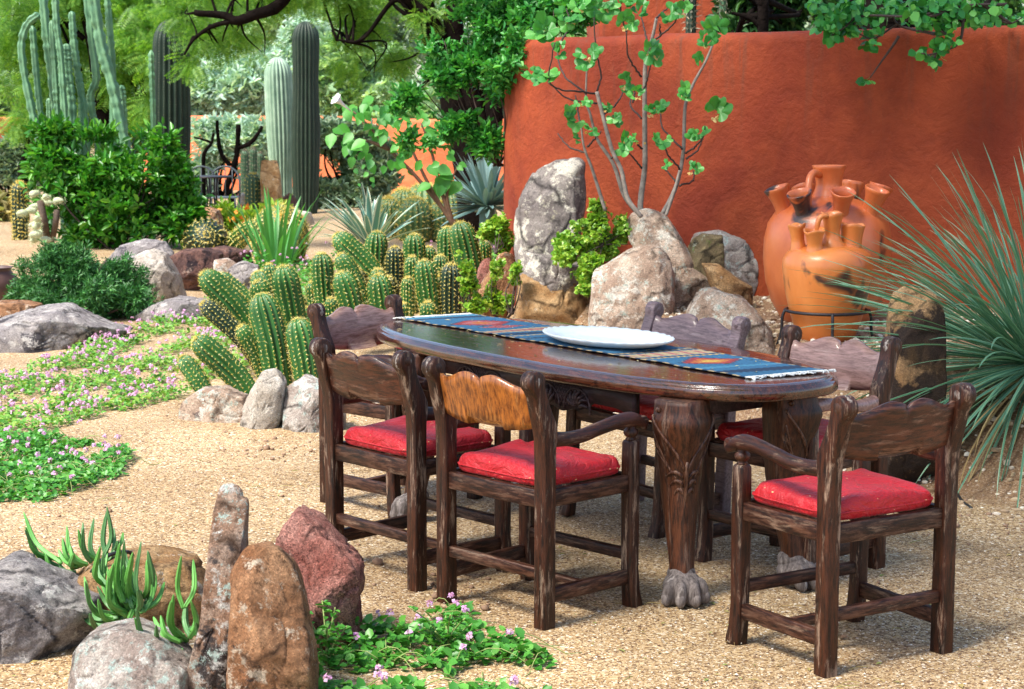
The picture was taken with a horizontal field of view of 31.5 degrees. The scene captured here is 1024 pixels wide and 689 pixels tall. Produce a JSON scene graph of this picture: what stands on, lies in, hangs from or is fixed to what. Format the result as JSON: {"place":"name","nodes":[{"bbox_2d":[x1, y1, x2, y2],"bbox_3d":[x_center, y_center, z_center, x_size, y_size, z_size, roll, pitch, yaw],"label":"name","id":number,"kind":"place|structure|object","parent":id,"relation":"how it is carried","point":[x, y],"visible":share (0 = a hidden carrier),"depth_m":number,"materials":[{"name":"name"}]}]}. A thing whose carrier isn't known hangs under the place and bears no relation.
{"place":"outdoors","nodes":[
{"label":"outdoors","id":0,"kind":"place"},
{"bbox_2d":[0,135,1023,688],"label":"ground","id":1,"kind":"structure","parent":0,"point":[184,521],"depth_m":6.92,"materials":[{"name":"gravel"}]},
{"bbox_2d":[0,189,11,221],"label":"cactus","id":2,"kind":"object","parent":1,"relation":"on","point":[5,206],"visible":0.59,"depth_m":26.72,"materials":[{"name":"yellow plant"}]},
{"bbox_2d":[0,265,16,299],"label":"clay pot","id":3,"kind":"object","parent":1,"relation":"on","point":[6,275],"visible":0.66,"depth_m":15.13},
{"bbox_2d":[8,180,31,239],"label":"column cactus","id":4,"kind":"object","parent":1,"relation":"on","point":[19,201],"depth_m":22.41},
{"bbox_2d":[0,130,42,198],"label":"grey bush","id":5,"kind":"object","parent":1,"relation":"on","point":[10,157],"visible":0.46,"depth_m":32.53,"materials":[{"name":"green plant"}]},
{"bbox_2d":[0,300,42,317],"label":"rock","id":6,"kind":"object","parent":1,"relation":"on","point":[8,307],"visible":0.41,"depth_m":13.83,"materials":[{"name":"brown stone"}]},
{"bbox_2d":[0,18,47,116],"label":"shade tree","id":7,"kind":"object","parent":1,"relation":"on","point":[5,108],"visible":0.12,"depth_m":48.88,"materials":[{"name":"green plant"}]},
{"bbox_2d":[14,188,66,245],"bbox_3d":[-5.241,-1.358,20.372,0.507,0.835,1.051,0,8,0],"label":"cholla","id":8,"kind":"object","parent":1,"relation":"on","point":[44,234],"visible":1,"depth_m":20.12,"materials":[{"name":"brown plant"}]},
{"bbox_2d":[0,550,102,663],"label":"rock","id":9,"kind":"object","parent":1,"relation":"on","point":[45,610],"visible":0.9,"depth_m":5.61,"materials":[{"name":"grey stone"}]},
{"bbox_2d":[0,302,132,352],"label":"rock","id":10,"kind":"object","parent":1,"relation":"on","point":[53,327],"visible":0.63,"depth_m":12.76,"materials":[{"name":"grey stone"}]},
{"bbox_2d":[23,507,123,572],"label":"finger succulent","id":11,"kind":"object","parent":1,"relation":"on","point":[72,560],"visible":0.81,"depth_m":5.99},
{"bbox_2d":[0,415,158,502],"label":"ground cover","id":12,"kind":"object","parent":1,"relation":"on","point":[78,469],"visible":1,"depth_m":8.49,"materials":[{"name":"green plant"}]},
{"bbox_2d":[2,237,165,320],"bbox_3d":[-3.448,-0.484,14.590,1.144,0.763,1.127,-4,9,-29],"label":"juniper","id":13,"kind":"object","parent":1,"relation":"on","point":[108,287],"visible":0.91,"depth_m":14.46,"materials":[{"name":"green plant"}]},
{"bbox_2d":[17,0,155,238],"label":"totem cactus","id":14,"kind":"object","parent":1,"relation":"on","point":[62,91],"visible":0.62,"depth_m":22.10,"materials":[{"name":"plant"}]},
{"bbox_2d":[0,0,234,154],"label":"mesquite tree","id":15,"kind":"object","parent":1,"relation":"on","point":[133,46],"visible":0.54,"depth_m":25.39,"materials":[{"name":"green plant"}]},
{"bbox_2d":[17,108,218,248],"bbox_3d":[-4.550,-1.841,20.933,2.296,1.770,1.299,0,8,0],"label":"shrub","id":16,"kind":"object","parent":1,"relation":"on","point":[110,203],"visible":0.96,"depth_m":20.75,"materials":[{"name":"plant"}]},
{"bbox_2d":[84,540,164,629],"bbox_3d":[-1.230,0.752,5.627,0.277,0.330,0.279,0,8,0],"label":"finger succulent","id":17,"kind":"object","parent":1,"relation":"on","point":[124,597],"visible":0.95,"depth_m":5.61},
{"bbox_2d":[0,296,249,431],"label":"ground cover","id":18,"kind":"object","parent":1,"relation":"on","point":[90,402],"visible":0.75,"depth_m":11.10,"materials":[{"name":"green plant"}]},
{"bbox_2d":[68,617,192,688],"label":"rock","id":19,"kind":"object","parent":1,"relation":"on","point":[123,654],"visible":0.88,"depth_m":5.22,"materials":[{"name":"stone"}]},
{"bbox_2d":[77,545,205,632],"bbox_3d":[-1.234,0.835,6.030,0.508,0.308,0.510,0,8,0],"label":"rock","id":20,"kind":"object","parent":1,"relation":"on","point":[165,560],"visible":0.29,"depth_m":5.86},
{"bbox_2d":[109,238,173,262],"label":"rock","id":21,"kind":"object","parent":1,"relation":"on","point":[139,246],"visible":0.2,"depth_m":17.09,"materials":[{"name":"grey stone"}]},
{"bbox_2d":[133,248,186,301],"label":"rock","id":22,"kind":"object","parent":1,"relation":"on","point":[166,280],"visible":0.56,"depth_m":15.48,"materials":[{"name":"stone"}]},
{"bbox_2d":[134,556,199,649],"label":"finger succulent","id":23,"kind":"object","parent":1,"relation":"on","point":[178,637],"visible":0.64,"depth_m":5.31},
{"bbox_2d":[134,295,207,321],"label":"rock","id":24,"kind":"object","parent":1,"relation":"on","point":[180,303],"visible":0.67,"depth_m":14.28,"materials":[{"name":"grey stone"}]},
{"bbox_2d":[152,20,190,219],"bbox_3d":[-4.382,-2.781,23.329,0.544,2.797,0.535,0,8,0],"label":"saguaro","id":25,"kind":"object","parent":1,"relation":"on","point":[173,103],"visible":0.4,"depth_m":23.09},
{"bbox_2d":[117,56,228,115],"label":"shade tree","id":26,"kind":"object","parent":1,"relation":"on","point":[199,96],"visible":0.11,"depth_m":49.44,"materials":[{"name":"green plant"}]},
{"bbox_2d":[170,247,223,290],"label":"rock","id":27,"kind":"object","parent":1,"relation":"on","point":[190,263],"visible":0.56,"depth_m":16.65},
{"bbox_2d":[194,132,214,203],"bbox_3d":[-4.715,-2.590,27.901,0.323,1.338,0.074,0,8,0],"label":"bare snag","id":28,"kind":"object","parent":1,"relation":"on","point":[203,157],"visible":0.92,"depth_m":27.84,"materials":[{"name":"black plant"}]},
{"bbox_2d":[181,215,228,249],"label":"hedgehog cactus","id":29,"kind":"object","parent":1,"relation":"on","point":[204,234],"visible":0.62,"depth_m":20.57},
{"bbox_2d":[190,175,232,205],"bbox_3d":[-4.042,-1.892,24.462,0.570,0.761,0.570,0,8,0],"label":"patio table","id":30,"kind":"object","parent":1,"relation":"on","point":[214,177],"visible":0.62,"depth_m":24.39,"materials":[{"name":"black metal"}]},
{"bbox_2d":[178,385,248,422],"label":"rock","id":31,"kind":"object","parent":1,"relation":"on","point":[219,403],"visible":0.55,"depth_m":9.77,"materials":[{"name":"beige stone"}]},
{"bbox_2d":[187,483,248,688],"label":"rock","id":32,"kind":"object","parent":1,"relation":"on","point":[227,546],"visible":0.7,"depth_m":5.18,"materials":[{"name":"stone"}]},
{"bbox_2d":[210,165,240,207],"bbox_3d":[-3.988,-2.030,25.049,0.443,0.874,0.443,0,8,0],"label":"patio chair","id":33,"kind":"object","parent":1,"relation":"on","point":[232,196],"visible":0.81,"depth_m":25.20,"materials":[{"name":"metal"}]},
{"bbox_2d":[190,110,268,195],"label":"pale shrub","id":34,"kind":"object","parent":1,"relation":"on","point":[205,128],"visible":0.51,"depth_m":32.53,"materials":[{"name":"green plant"}]},
{"bbox_2d":[212,245,252,262],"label":"rock","id":35,"kind":"object","parent":1,"relation":"on","point":[232,253],"visible":0.24,"depth_m":17.89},
{"bbox_2d":[190,40,284,115],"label":"shade tree","id":36,"kind":"object","parent":1,"relation":"on","point":[244,86],"visible":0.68,"depth_m":49.73,"materials":[{"name":"green plant"}]},
{"bbox_2d":[215,120,262,207],"bbox_3d":[-3.804,-2.364,25.409,0.670,1.543,0.110,0,8,0],"label":"bare snag","id":37,"kind":"object","parent":1,"relation":"on","point":[237,148],"visible":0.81,"depth_m":25.34,"materials":[{"name":"black plant"}]},
{"bbox_2d":[225,218,253,248],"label":"hedgehog cactus","id":38,"kind":"object","parent":1,"relation":"on","point":[231,240],"visible":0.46,"depth_m":20.52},
{"bbox_2d":[227,261,259,289],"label":"rock","id":39,"kind":"object","parent":1,"relation":"on","point":[242,271],"visible":0.35,"depth_m":15.66,"materials":[{"name":"grey stone"}]},
{"bbox_2d":[238,148,249,193],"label":"column cactus","id":40,"kind":"object","parent":1,"relation":"on","point":[244,163],"depth_m":28.34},
{"bbox_2d":[177,261,317,393],"bbox_3d":[-1.565,-0.102,11.398,0.870,0.812,1.789,0,8,0],"label":"cactus clump","id":41,"kind":"object","parent":1,"relation":"on","point":[263,323],"visible":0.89,"depth_m":11.06,"materials":[{"name":"plant"}]},
{"bbox_2d":[144,116,354,189],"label":"wall","id":42,"kind":"structure","parent":1,"relation":"on","point":[236,185],"depth_m":35.18,"materials":[{"name":"orange paint"}]},
{"bbox_2d":[209,194,292,235],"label":"flowering plant","id":43,"kind":"object","parent":1,"relation":"on","point":[223,208],"visible":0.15,"depth_m":23.35,"materials":[{"name":"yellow plant"}]},
{"bbox_2d":[244,172,261,210],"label":"column cactus","id":44,"kind":"object","parent":1,"relation":"on","point":[252,189],"depth_m":26.45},
{"bbox_2d":[240,368,286,428],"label":"rock","id":45,"kind":"object","parent":1,"relation":"on","point":[263,407],"visible":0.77,"depth_m":9.55,"materials":[{"name":"stone"}]},
{"bbox_2d":[260,160,282,202],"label":"standing stone","id":46,"kind":"object","parent":1,"relation":"on","point":[270,178],"visible":0.62,"depth_m":26.31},
{"bbox_2d":[226,541,318,688],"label":"rock","id":47,"kind":"object","parent":1,"relation":"on","point":[271,642],"visible":1,"depth_m":5.07,"materials":[{"name":"brown stone"}]},
{"bbox_2d":[220,188,328,268],"bbox_3d":[-2.321,-1.114,17.993,1.174,0.900,1.237,3,8,25],"label":"sword leaved plant","id":48,"kind":"object","parent":1,"relation":"on","point":[277,239],"visible":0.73,"depth_m":17.90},
{"bbox_2d":[264,57,292,197],"bbox_3d":[-3.788,-3.397,29.593,0.519,2.600,0.509,0,8,0],"label":"saguaro","id":49,"kind":"object","parent":1,"relation":"on","point":[278,88],"visible":0.77,"depth_m":29.39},
{"bbox_2d":[248,201,311,262],"bbox_3d":[-2.549,-1.160,19.969,0.743,0.888,0.918,0,8,0],"label":"golden barrel","id":50,"kind":"object","parent":1,"relation":"on","point":[282,210],"visible":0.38,"depth_m":19.73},
{"bbox_2d":[192,0,372,45],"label":"shade tree","id":51,"kind":"object","parent":1,"relation":"on","point":[268,28],"visible":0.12,"depth_m":62.91,"materials":[{"name":"green plant"}]},
{"bbox_2d":[240,241,336,298],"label":"ground cover","id":52,"kind":"object","parent":1,"relation":"on","point":[303,276],"visible":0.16,"depth_m":17.57,"materials":[{"name":"green plant"}]},
{"bbox_2d":[291,21,319,213],"bbox_3d":[-3.275,-3.568,28.788,0.505,3.121,0.494,0,8,0],"label":"saguaro","id":53,"kind":"object","parent":1,"relation":"on","point":[305,137],"visible":0.94,"depth_m":28.63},
{"bbox_2d":[269,9,344,80],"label":"shade tree","id":54,"kind":"object","parent":1,"relation":"on","point":[285,34],"visible":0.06,"depth_m":54.84,"materials":[{"name":"green plant"}]},
{"bbox_2d":[282,374,345,432],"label":"rock","id":55,"kind":"object","parent":1,"relation":"on","point":[301,409],"visible":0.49,"depth_m":9.51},
{"bbox_2d":[275,505,364,650],"bbox_3d":[-0.609,0.769,5.757,0.290,0.471,0.361,0,8,0],"label":"rock","id":56,"kind":"object","parent":1,"relation":"on","point":[321,551],"visible":0.59,"depth_m":5.67,"materials":[{"name":"red stone"}]},
{"bbox_2d":[142,0,503,240],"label":"mesquite tree","id":57,"kind":"object","parent":1,"relation":"on","point":[422,16],"visible":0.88,"depth_m":21.11,"materials":[{"name":"green plant"}]},
{"bbox_2d":[310,600,351,665],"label":"weed","id":58,"kind":"object","parent":1,"relation":"on","point":[327,641],"visible":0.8,"depth_m":5.51,"materials":[{"name":"green plant"}]},
{"bbox_2d":[292,112,404,208],"bbox_3d":[-2.748,-2.966,30.436,1.938,1.872,1.195,0,8,0],"label":"sage bush","id":59,"kind":"object","parent":1,"relation":"on","point":[345,187],"visible":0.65,"depth_m":30.12,"materials":[{"name":"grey plant"}]},
{"bbox_2d":[319,29,416,118],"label":"shade tree","id":60,"kind":"object","parent":1,"relation":"on","point":[328,91],"visible":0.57,"depth_m":46.48,"materials":[{"name":"green plant"}]},
{"bbox_2d":[313,182,427,244],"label":"variegated agave","id":61,"kind":"object","parent":1,"relation":"on","point":[373,219],"visible":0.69,"depth_m":19.60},
{"bbox_2d":[307,294,482,517],"bbox_3d":[-0.498,0.248,7.820,0.557,0.864,0.557,6,10,40],"label":"armchair","id":62,"kind":"object","parent":1,"relation":"on","point":[344,328],"visible":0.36,"depth_m":7.77,"materials":[{"name":"brown wood"}]},
{"bbox_2d":[325,93,466,225],"bbox_3d":[-1.177,-1.837,18.461,1.442,1.433,0.597,-1,8,-5],"label":"datura","id":63,"kind":"object","parent":1,"relation":"on","point":[445,187],"visible":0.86,"depth_m":18.38,"materials":[{"name":"green plant"}]},
{"bbox_2d":[304,219,492,316],"bbox_3d":[-0.870,-0.489,13.176,1.162,0.774,2.491,1,8,9],"label":"cactus clump","id":64,"kind":"object","parent":1,"relation":"on","point":[416,275],"visible":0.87,"depth_m":12.89,"materials":[{"name":"plant"}]},
{"bbox_2d":[371,86,438,118],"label":"shade tree","id":65,"kind":"object","parent":1,"relation":"on","point":[430,92],"visible":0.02,"depth_m":42.89,"materials":[{"name":"green plant"}]},
{"bbox_2d":[372,0,444,102],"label":"distant tree","id":66,"kind":"object","parent":1,"relation":"on","point":[399,36],"visible":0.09,"depth_m":86.36,"materials":[{"name":"green plant"}]},
{"bbox_2d":[309,337,511,591],"bbox_3d":[-0.361,0.403,6.648,0.557,0.864,0.557,-7,10,-43],"label":"armchair","id":67,"kind":"object","parent":1,"relation":"on","point":[347,377],"visible":0.82,"depth_m":6.51,"materials":[{"name":"brown wood"}]},
{"bbox_2d":[319,118,503,193],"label":"wall","id":68,"kind":"structure","parent":1,"relation":"on","point":[408,180],"depth_m":32.58,"materials":[{"name":"orange paint"}]},
{"bbox_2d":[380,181,457,241],"bbox_3d":[-1.162,-1.765,24.007,1.195,0.823,1.618,3,8,23],"label":"barrel cactus group","id":69,"kind":"object","parent":1,"relation":"on","point":[404,199],"visible":0.59,"depth_m":23.45},
{"bbox_2d":[408,606,478,647],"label":"weed","id":70,"kind":"object","parent":1,"relation":"on","point":[442,637],"visible":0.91,"depth_m":5.61,"materials":[{"name":"green plant"}]},
{"bbox_2d":[318,592,581,688],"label":"ground cover","id":71,"kind":"object","parent":1,"relation":"on","point":[406,634],"visible":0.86,"depth_m":5.57,"materials":[{"name":"green plant"}]},
{"bbox_2d":[433,152,503,258],"bbox_3d":[-0.238,-1.467,19.457,1.313,1.318,1.338,0,8,0],"label":"blue agave","id":72,"kind":"object","parent":1,"relation":"on","point":[483,191],"visible":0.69,"depth_m":19.33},
{"bbox_2d":[454,249,492,314],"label":"trailing succulent","id":73,"kind":"object","parent":1,"relation":"on","point":[477,304],"visible":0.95,"depth_m":11.82,"materials":[{"name":"green plant"}]},
{"bbox_2d":[482,258,505,315],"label":"trailing succulent","id":74,"kind":"object","parent":1,"relation":"on","point":[494,293],"visible":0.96,"depth_m":11.93,"materials":[{"name":"green plant"}]},
{"bbox_2d":[478,252,515,317],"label":"rock","id":75,"kind":"object","parent":1,"relation":"on","point":[503,282],"visible":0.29,"depth_m":12.27,"materials":[{"name":"brown stone"}]},
{"bbox_2d":[475,211,514,255],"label":"trailing succulent","id":76,"kind":"object","parent":75,"relation":"on","point":[494,229],"visible":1,"depth_m":12.47,"materials":[{"name":"green plant"}]},
{"bbox_2d":[10,336,1023,688],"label":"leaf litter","id":77,"kind":"object","parent":1,"relation":"on","point":[840,686],"visible":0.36,"depth_m":5.87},
{"bbox_2d":[421,356,648,630],"bbox_3d":[0.073,0.467,6.162,0.557,0.864,0.556,-7,10,-44],"label":"armchair","id":78,"kind":"object","parent":1,"relation":"on","point":[539,460],"visible":1,"depth_m":6.05,"materials":[{"name":"brown wood"}]},
{"bbox_2d":[514,157,585,262],"bbox_3d":[0.246,-0.747,11.700,0.470,0.919,0.426,0,8,0],"label":"rock","id":79,"kind":"object","parent":1,"relation":"on","point":[552,201],"visible":0.58,"depth_m":11.54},
{"bbox_2d":[514,274,589,323],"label":"rock","id":80,"kind":"object","parent":1,"relation":"on","point":[537,300],"visible":0.33,"depth_m":11.15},
{"bbox_2d":[500,259,523,314],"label":"trailing succulent","id":81,"kind":"object","parent":80,"relation":"on","point":[509,300],"visible":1,"depth_m":11.07,"materials":[{"name":"green plant"}]},
{"bbox_2d":[518,250,589,298],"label":"rock","id":82,"kind":"object","parent":1,"relation":"on","point":[542,269],"visible":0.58,"depth_m":11.16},
{"bbox_2d":[550,198,631,298],"bbox_3d":[0.484,-0.599,11.026,0.417,0.610,0.586,6,10,39],"label":"trailing succulent","id":83,"kind":"object","parent":82,"relation":"attached to","point":[600,238],"visible":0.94,"depth_m":10.99,"materials":[{"name":"green plant"}]},
{"bbox_2d":[376,317,838,608],"bbox_3d":[0.272,0.383,7.167,0.965,0.760,2.424,-6,9,-36],"label":"dining table","id":84,"kind":"object","parent":1,"relation":"on","point":[685,411],"visible":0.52,"depth_m":6.34,"materials":[{"name":"wood"}]},
{"bbox_2d":[393,313,835,379],"bbox_3d":[0.320,-0.010,7.208,0.390,0.017,2.307,-6,9,-37],"label":"table runner","id":85,"kind":"object","parent":84,"relation":"on","point":[747,367],"visible":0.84,"depth_m":6.89,"materials":[{"name":"fabric"}]},
{"bbox_2d":[542,325,674,348],"bbox_3d":[0.375,-0.025,7.135,0.393,0.036,0.638,-6,10,-40],"label":"platter","id":86,"kind":"object","parent":85,"relation":"on","point":[606,337],"visible":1,"depth_m":7.21,"materials":[{"name":"white ceramic"}]},
{"bbox_2d":[521,0,732,217],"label":"fig tree","id":87,"kind":"object","parent":1,"relation":"on","point":[609,10],"visible":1,"depth_m":10.81,"materials":[{"name":"green plant"}]},
{"bbox_2d":[588,244,674,329],"bbox_3d":[0.705,-0.238,10.754,0.526,0.711,0.513,0,8,0],"label":"rock","id":88,"kind":"object","parent":1,"relation":"on","point":[628,285],"visible":0.57,"depth_m":10.56,"materials":[{"name":"beige stone"}]},
{"bbox_2d":[587,0,714,36],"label":"orange building","id":89,"kind":"structure","parent":1,"relation":"on","point":[654,8],"depth_m":17.74,"materials":[{"name":"paint"}]},
{"bbox_2d":[559,301,750,538],"bbox_3d":[0.582,0.297,7.458,0.557,0.864,0.557,-7,13,-43],"label":"armchair","id":90,"kind":"object","parent":1,"relation":"on","point":[691,327],"visible":0.27,"depth_m":7.44,"materials":[{"name":"brown wood"}]},
{"bbox_2d":[627,208,709,307],"bbox_3d":[1.019,-0.399,11.078,0.630,0.864,0.420,0,8,0],"label":"rock","id":91,"kind":"object","parent":1,"relation":"on","point":[652,226],"visible":0.38,"depth_m":10.91,"materials":[{"name":"beige stone"}]},
{"bbox_2d":[680,0,700,32],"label":"column cactus","id":92,"kind":"object","parent":1,"relation":"on","point":[690,22],"depth_m":16.23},
{"bbox_2d":[688,233,724,275],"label":"rock","id":93,"kind":"object","parent":1,"relation":"on","point":[705,248],"visible":0.52,"depth_m":10.94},
{"bbox_2d":[691,230,758,295],"bbox_3d":[1.355,-0.473,11.547,0.450,0.522,0.438,0,8,0],"label":"rock","id":94,"kind":"object","parent":1,"relation":"on","point":[741,262],"visible":0.3,"depth_m":11.35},
{"bbox_2d":[702,263,752,305],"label":"rock","id":95,"kind":"object","parent":1,"relation":"on","point":[720,277],"visible":0.69,"depth_m":10.74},
{"bbox_2d":[686,287,774,354],"bbox_3d":[1.149,0.000,9.587,0.494,0.603,0.455,0,8,0],"label":"rock","id":96,"kind":"object","parent":1,"relation":"on","point":[724,309],"visible":0.33,"depth_m":9.40,"materials":[{"name":"beige stone"}]},
{"bbox_2d":[504,25,1023,309],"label":"garden wall","id":97,"kind":"structure","parent":1,"relation":"on","point":[802,102],"depth_m":11.10,"materials":[{"name":"paint"}]},
{"bbox_2d":[382,0,599,166],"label":"vine","id":98,"kind":"object","parent":97,"relation":"attached to","point":[501,25],"visible":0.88,"depth_m":12.79,"materials":[{"name":"green plant"}]},
{"bbox_2d":[804,0,1023,85],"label":"vine","id":99,"kind":"object","parent":97,"relation":"attached to","point":[840,18],"visible":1,"depth_m":10.28,"materials":[{"name":"green plant"}]},
{"bbox_2d":[704,0,829,32],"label":"dark tree","id":100,"kind":"object","parent":1,"relation":"on","point":[765,15],"visible":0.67,"depth_m":15.93,"materials":[{"name":"green plant"}]},
{"bbox_2d":[695,324,901,590],"bbox_3d":[1.050,0.395,6.709,0.557,0.864,0.557,-6,10,-40],"label":"armchair","id":101,"kind":"object","parent":1,"relation":"on","point":[858,365],"visible":0.48,"depth_m":6.72,"materials":[{"name":"brown wood"}]},
{"bbox_2d":[581,295,1023,520],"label":"bed pebbles","id":102,"kind":"object","parent":1,"relation":"on","point":[771,322],"visible":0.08,"depth_m":8.79,"materials":[{"name":"gravel"}]},
{"bbox_2d":[776,307,873,344],"bbox_3d":[1.641,-0.084,9.470,0.442,0.209,0.442,-7,10,-41],"label":"jar stand","id":103,"kind":"object","parent":1,"relation":"on","point":[832,315],"visible":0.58,"depth_m":9.30,"materials":[{"name":"black metal"}]},
{"bbox_2d":[782,210,873,341],"bbox_3d":[1.641,-0.343,9.436,0.470,0.707,0.462,0,8,0],"label":"clay jar","id":104,"kind":"object","parent":103,"relation":"on","point":[822,243],"visible":0.94,"depth_m":9.29,"materials":[{"name":"ceramic"}]},
{"bbox_2d":[763,165,892,323],"bbox_3d":[1.760,-0.534,10.110,0.733,0.929,0.724,0,8,0],"label":"clay jar","id":105,"kind":"object","parent":1,"relation":"on","point":[807,201],"visible":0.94,"depth_m":9.93,"materials":[{"name":"ceramic"}]},
{"bbox_2d":[724,382,976,678],"bbox_3d":[1.047,0.533,5.665,0.556,0.864,0.557,-5,9,-31],"label":"armchair","id":106,"kind":"object","parent":1,"relation":"on","point":[827,492],"visible":1,"depth_m":5.54,"materials":[{"name":"brown wood"}]},
{"bbox_2d":[778,138,1023,507],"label":"long leaved plant","id":107,"kind":"object","parent":1,"relation":"on","point":[1006,347],"visible":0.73,"depth_m":8.16,"materials":[{"name":"green plant"}]},
{"bbox_2d":[885,286,947,481],"bbox_3d":[1.802,0.203,8.151,0.282,0.932,0.307,0,8,0],"label":"standing stone","id":108,"kind":"object","parent":1,"relation":"on","point":[909,379],"visible":0.45,"depth_m":8.03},
{"bbox_2d":[828,0,1023,28],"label":"dark tree","id":109,"kind":"object","parent":1,"relation":"on","point":[1012,4],"visible":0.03,"depth_m":14.03,"materials":[{"name":"green plant"}]},
{"bbox_2d":[1,333,1023,688],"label":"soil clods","id":110,"kind":"object","parent":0,"point":[379,561],"visible":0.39,"depth_m":7.06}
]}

